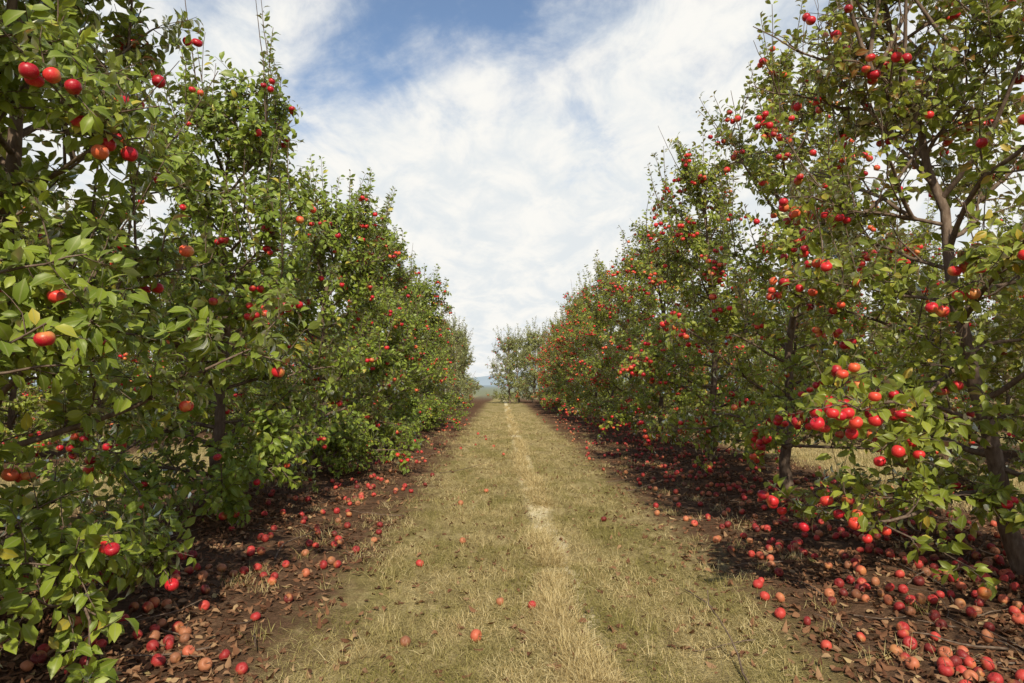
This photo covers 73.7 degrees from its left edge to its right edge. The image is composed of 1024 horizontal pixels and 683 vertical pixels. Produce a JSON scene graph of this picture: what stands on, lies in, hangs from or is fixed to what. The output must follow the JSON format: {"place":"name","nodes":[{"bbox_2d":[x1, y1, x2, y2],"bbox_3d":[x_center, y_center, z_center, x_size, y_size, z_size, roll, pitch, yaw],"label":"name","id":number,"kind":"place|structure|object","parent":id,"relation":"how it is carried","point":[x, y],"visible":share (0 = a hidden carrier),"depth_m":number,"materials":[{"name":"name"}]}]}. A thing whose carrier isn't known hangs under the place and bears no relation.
{"place":"outdoors","nodes":[
{"label":"outdoors","id":0,"kind":"place"},
{"bbox_2d":[9,371,735,384],"bbox_3d":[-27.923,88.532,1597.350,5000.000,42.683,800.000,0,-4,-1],"label":"hills","id":1,"kind":"structure","parent":0,"point":[484,380],"depth_m":1408.19,"materials":[{"name":"green plant"}]},
{"bbox_2d":[0,385,1023,682],"bbox_3d":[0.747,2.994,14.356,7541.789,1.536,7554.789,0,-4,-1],"label":"ground","id":2,"kind":"structure","parent":0,"point":[354,589],"depth_m":5.12,"materials":[{"name":"brown soil"}]},
{"bbox_2d":[0,381,48,427],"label":"apple tree","id":3,"kind":"object","parent":2,"relation":"on","point":[19,393],"visible":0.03,"depth_m":21.61,"materials":[{"name":"green plant"}]},
{"bbox_2d":[0,188,127,462],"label":"apple tree","id":4,"kind":"object","parent":2,"relation":"on","point":[18,409],"visible":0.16,"depth_m":12.67,"materials":[{"name":"green plant"}]},
{"bbox_2d":[27,367,116,418],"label":"apple tree","id":5,"kind":"object","parent":2,"relation":"on","point":[61,393],"depth_m":24.65,"materials":[{"name":"green plant"}]},
{"bbox_2d":[5,215,167,443],"bbox_3d":[-9.915,-0.413,16.593,2.958,6.004,3.686,0,-4,-5],"label":"apple tree","id":6,"kind":"object","parent":2,"relation":"on","point":[131,359],"visible":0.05,"depth_m":16.37,"materials":[{"name":"green plant"}]},
{"bbox_2d":[95,342,154,411],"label":"apple tree","id":7,"kind":"object","parent":2,"relation":"on","point":[111,406],"visible":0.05,"depth_m":28.12,"materials":[{"name":"green plant"}]},
{"bbox_2d":[0,0,322,682],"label":"apple tree","id":8,"kind":"object","parent":2,"relation":"on","point":[46,47],"visible":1,"depth_m":3.41,"materials":[{"name":"green plant"}]},
{"bbox_2d":[120,270,236,432],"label":"apple tree","id":9,"kind":"object","parent":2,"relation":"on","point":[180,359],"visible":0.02,"depth_m":19.60,"materials":[{"name":"green plant"}]},
{"bbox_2d":[1,0,367,536],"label":"apple tree","id":10,"kind":"object","parent":2,"relation":"on","point":[249,144],"visible":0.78,"depth_m":6.82,"materials":[{"name":"green plant"}]},
{"bbox_2d":[195,308,279,420],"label":"apple tree","id":11,"kind":"object","parent":2,"relation":"on","point":[252,390],"visible":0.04,"depth_m":23.01,"materials":[{"name":"green plant"}]},
{"bbox_2d":[231,320,299,413],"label":"apple tree","id":12,"kind":"object","parent":2,"relation":"on","point":[282,366],"visible":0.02,"depth_m":26.64,"materials":[{"name":"green plant"}]},
{"bbox_2d":[270,304,319,393],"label":"apple tree","id":13,"kind":"object","parent":2,"relation":"on","point":[309,350],"visible":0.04,"depth_m":29.91,"materials":[{"name":"green plant"}]},
{"bbox_2d":[291,328,320,392],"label":"apple tree","id":14,"kind":"object","parent":2,"relation":"on","point":[308,346],"visible":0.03,"depth_m":33.52,"materials":[{"name":"green plant"}]},
{"bbox_2d":[211,154,429,478],"bbox_3d":[-2.991,-0.342,10.622,3.377,4.986,3.486,-1,-4,22],"label":"apple tree","id":15,"kind":"object","parent":2,"relation":"on","point":[352,260],"visible":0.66,"depth_m":10.38,"materials":[{"name":"green plant"}]},
{"bbox_2d":[297,173,452,458],"bbox_3d":[-2.876,-0.447,13.892,3.444,5.627,3.986,0,-4,1],"label":"apple tree","id":16,"kind":"object","parent":2,"relation":"on","point":[394,352],"visible":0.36,"depth_m":13.51,"materials":[{"name":"green plant"}]},
{"bbox_2d":[338,224,447,435],"bbox_3d":[-3.239,-0.267,16.810,3.111,5.589,3.716,1,-4,-16],"label":"apple tree","id":17,"kind":"object","parent":2,"relation":"on","point":[410,403],"visible":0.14,"depth_m":16.83,"materials":[{"name":"green plant"}]},
{"bbox_2d":[378,258,470,430],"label":"apple tree","id":18,"kind":"object","parent":2,"relation":"on","point":[436,403],"visible":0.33,"depth_m":20.43,"materials":[{"name":"green plant"}]},
{"bbox_2d":[385,271,474,419],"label":"apple tree","id":19,"kind":"object","parent":2,"relation":"on","point":[449,398],"visible":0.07,"depth_m":23.48,"materials":[{"name":"green plant"}]},
{"bbox_2d":[417,317,462,413],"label":"apple tree","id":20,"kind":"object","parent":2,"relation":"on","point":[452,374],"visible":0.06,"depth_m":31.68,"materials":[{"name":"green plant"}]},
{"bbox_2d":[437,307,477,395],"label":"apple tree","id":21,"kind":"object","parent":2,"relation":"on","point":[461,357],"visible":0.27,"depth_m":36.06,"materials":[{"name":"green plant"}]},
{"bbox_2d":[445,348,475,398],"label":"apple tree","id":22,"kind":"object","parent":2,"relation":"on","point":[463,372],"visible":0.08,"depth_m":58.96,"materials":[{"name":"green plant"}]},
{"bbox_2d":[445,323,478,403],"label":"apple tree","id":23,"kind":"object","parent":2,"relation":"on","point":[464,374],"visible":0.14,"depth_m":45.41,"materials":[{"name":"green plant"}]},
{"bbox_2d":[445,312,483,407],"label":"apple tree","id":24,"kind":"object","parent":2,"relation":"on","point":[466,346],"visible":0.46,"depth_m":40.90,"materials":[{"name":"green plant"}]},
{"bbox_2d":[486,324,529,402],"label":"apple tree","id":25,"kind":"object","parent":2,"relation":"on","point":[513,360],"visible":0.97,"depth_m":50.89,"materials":[{"name":"green plant"}]},
{"bbox_2d":[0,410,1023,682],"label":"leaf litter","id":26,"kind":"object","parent":2,"relation":"on","point":[1010,626],"visible":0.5,"depth_m":4.55,"materials":[{"name":"brown plant"}]},
{"bbox_2d":[493,326,537,401],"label":"apple tree","id":27,"kind":"object","parent":2,"relation":"on","point":[522,366],"visible":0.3,"depth_m":56.86,"materials":[{"name":"green plant"}]},
{"bbox_2d":[20,412,1023,682],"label":"fallen apples","id":28,"kind":"object","parent":2,"relation":"on","point":[948,662],"visible":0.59,"depth_m":4.82,"materials":[{"name":"red plant"}]},
{"bbox_2d":[511,315,551,402],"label":"apple tree","id":29,"kind":"object","parent":2,"relation":"on","point":[533,338],"visible":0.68,"depth_m":51.78,"materials":[{"name":"green plant"}]},
{"bbox_2d":[520,325,545,400],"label":"apple tree","id":30,"kind":"object","parent":2,"relation":"on","point":[538,349],"visible":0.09,"depth_m":58.01,"materials":[{"name":"green plant"}]},
{"bbox_2d":[535,312,556,402],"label":"apple tree","id":31,"kind":"object","parent":2,"relation":"on","point":[548,333],"visible":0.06,"depth_m":44.68,"materials":[{"name":"green plant"}]},
{"bbox_2d":[69,421,1023,682],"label":"fallen twigs","id":32,"kind":"object","parent":2,"relation":"on","point":[685,589],"visible":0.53,"depth_m":4.50,"materials":[{"name":"brown wood"}]},
{"bbox_2d":[526,310,568,406],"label":"apple tree","id":33,"kind":"object","parent":2,"relation":"on","point":[533,358],"visible":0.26,"depth_m":41.10,"materials":[{"name":"green plant"}]},
{"bbox_2d":[537,315,580,408],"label":"apple tree","id":34,"kind":"object","parent":2,"relation":"on","point":[561,377],"visible":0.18,"depth_m":37.59,"materials":[{"name":"green plant"}]},
{"bbox_2d":[540,281,589,410],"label":"apple tree","id":35,"kind":"object","parent":2,"relation":"on","point":[547,404],"visible":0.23,"depth_m":33.88,"materials":[{"name":"green plant"}]},
{"bbox_2d":[542,273,617,403],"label":"apple tree","id":36,"kind":"object","parent":2,"relation":"on","point":[566,391],"visible":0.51,"depth_m":30.22,"materials":[{"name":"green plant"}]},
{"bbox_2d":[557,278,629,418],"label":"apple tree","id":37,"kind":"object","parent":2,"relation":"on","point":[582,320],"visible":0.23,"depth_m":26.47,"materials":[{"name":"green plant"}]},
{"bbox_2d":[564,250,655,422],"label":"apple tree","id":38,"kind":"object","parent":2,"relation":"on","point":[598,310],"visible":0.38,"depth_m":22.98,"materials":[{"name":"green plant"}]},
{"bbox_2d":[611,325,629,381],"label":"apple tree","id":39,"kind":"object","parent":2,"relation":"on","point":[623,377],"visible":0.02,"depth_m":56.13,"materials":[{"name":"green plant"}]},
{"bbox_2d":[562,229,696,430],"bbox_3d":[3.371,-0.336,19.241,3.828,6.063,4.116,0,-4,3],"label":"apple tree","id":40,"kind":"object","parent":2,"relation":"on","point":[617,403],"visible":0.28,"depth_m":19.35,"materials":[{"name":"green plant"}]},
{"bbox_2d":[597,186,747,443],"bbox_3d":[3.557,-0.447,16.212,3.363,5.872,3.656,0,-4,0],"label":"apple tree","id":41,"kind":"object","parent":2,"relation":"on","point":[641,265],"visible":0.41,"depth_m":15.69,"materials":[{"name":"green plant"}]},
{"bbox_2d":[669,341,722,412],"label":"apple tree","id":42,"kind":"object","parent":2,"relation":"on","point":[700,355],"visible":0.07,"depth_m":33.72,"materials":[{"name":"green plant"}]},
{"bbox_2d":[617,122,810,462],"bbox_3d":[3.587,-1.046,12.266,3.242,6.582,4.040,-1,-4,21],"label":"apple tree","id":43,"kind":"object","parent":2,"relation":"on","point":[693,178],"visible":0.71,"depth_m":12.23,"materials":[{"name":"green plant"}]},
{"bbox_2d":[698,299,754,412],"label":"apple tree","id":44,"kind":"object","parent":2,"relation":"on","point":[707,354],"visible":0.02,"depth_m":30.75,"materials":[{"name":"green plant"}]},
{"bbox_2d":[703,283,781,410],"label":"apple tree","id":45,"kind":"object","parent":2,"relation":"on","point":[757,354],"visible":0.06,"depth_m":26.98,"materials":[{"name":"green plant"}]},
{"bbox_2d":[751,345,774,394],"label":"apple tree","id":46,"kind":"object","parent":2,"relation":"on","point":[768,349],"visible":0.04,"depth_m":42.67,"materials":[{"name":"green plant"}]},
{"bbox_2d":[749,267,832,425],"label":"apple tree","id":47,"kind":"object","parent":2,"relation":"on","point":[783,308],"visible":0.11,"depth_m":23.80,"materials":[{"name":"green plant"}]},
{"bbox_2d":[636,0,979,492],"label":"apple tree","id":48,"kind":"object","parent":2,"relation":"on","point":[760,435],"visible":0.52,"depth_m":8.52,"materials":[{"name":"green plant"}]},
{"bbox_2d":[795,291,900,431],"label":"apple tree","id":49,"kind":"object","parent":2,"relation":"on","point":[850,315],"depth_m":19.64,"materials":[{"name":"green plant"}]},
{"bbox_2d":[858,303,907,376],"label":"apple tree","id":50,"kind":"object","parent":2,"relation":"on","point":[878,353],"visible":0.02,"depth_m":29.16,"materials":[{"name":"green plant"}]},
{"bbox_2d":[751,0,1023,599],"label":"apple tree","id":51,"kind":"object","parent":2,"relation":"on","point":[915,422],"visible":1,"depth_m":4.98,"materials":[{"name":"green plant"}]},
{"bbox_2d":[844,191,975,430],"bbox_3d":[9.837,-0.552,16.967,3.105,6.303,3.870,0,-4,3],"label":"apple tree","id":52,"kind":"object","parent":2,"relation":"on","point":[917,233],"visible":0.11,"depth_m":16.74,"materials":[{"name":"green plant"}]},
{"bbox_2d":[901,299,970,413],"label":"apple tree","id":53,"kind":"object","parent":2,"relation":"on","point":[942,404],"visible":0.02,"depth_m":25.29,"materials":[{"name":"green plant"}]},
{"bbox_2d":[937,202,1023,457],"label":"apple tree","id":54,"kind":"object","parent":2,"relation":"on","point":[1019,303],"visible":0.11,"depth_m":13.33,"materials":[{"name":"green plant"}]},
{"bbox_2d":[953,291,1023,427],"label":"apple tree","id":55,"kind":"object","parent":2,"relation":"on","point":[966,395],"visible":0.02,"depth_m":22.72,"materials":[{"name":"green plant"}]},
{"bbox_2d":[0,405,1023,682],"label":"grass","id":56,"kind":"structure","parent":0,"point":[556,617],"depth_m":4.50,"materials":[{"name":"green plant"}]},
{"bbox_2d":[4,0,1023,380],"label":"sky","id":57,"kind":"structure","parent":0,"point":[514,139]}
]}

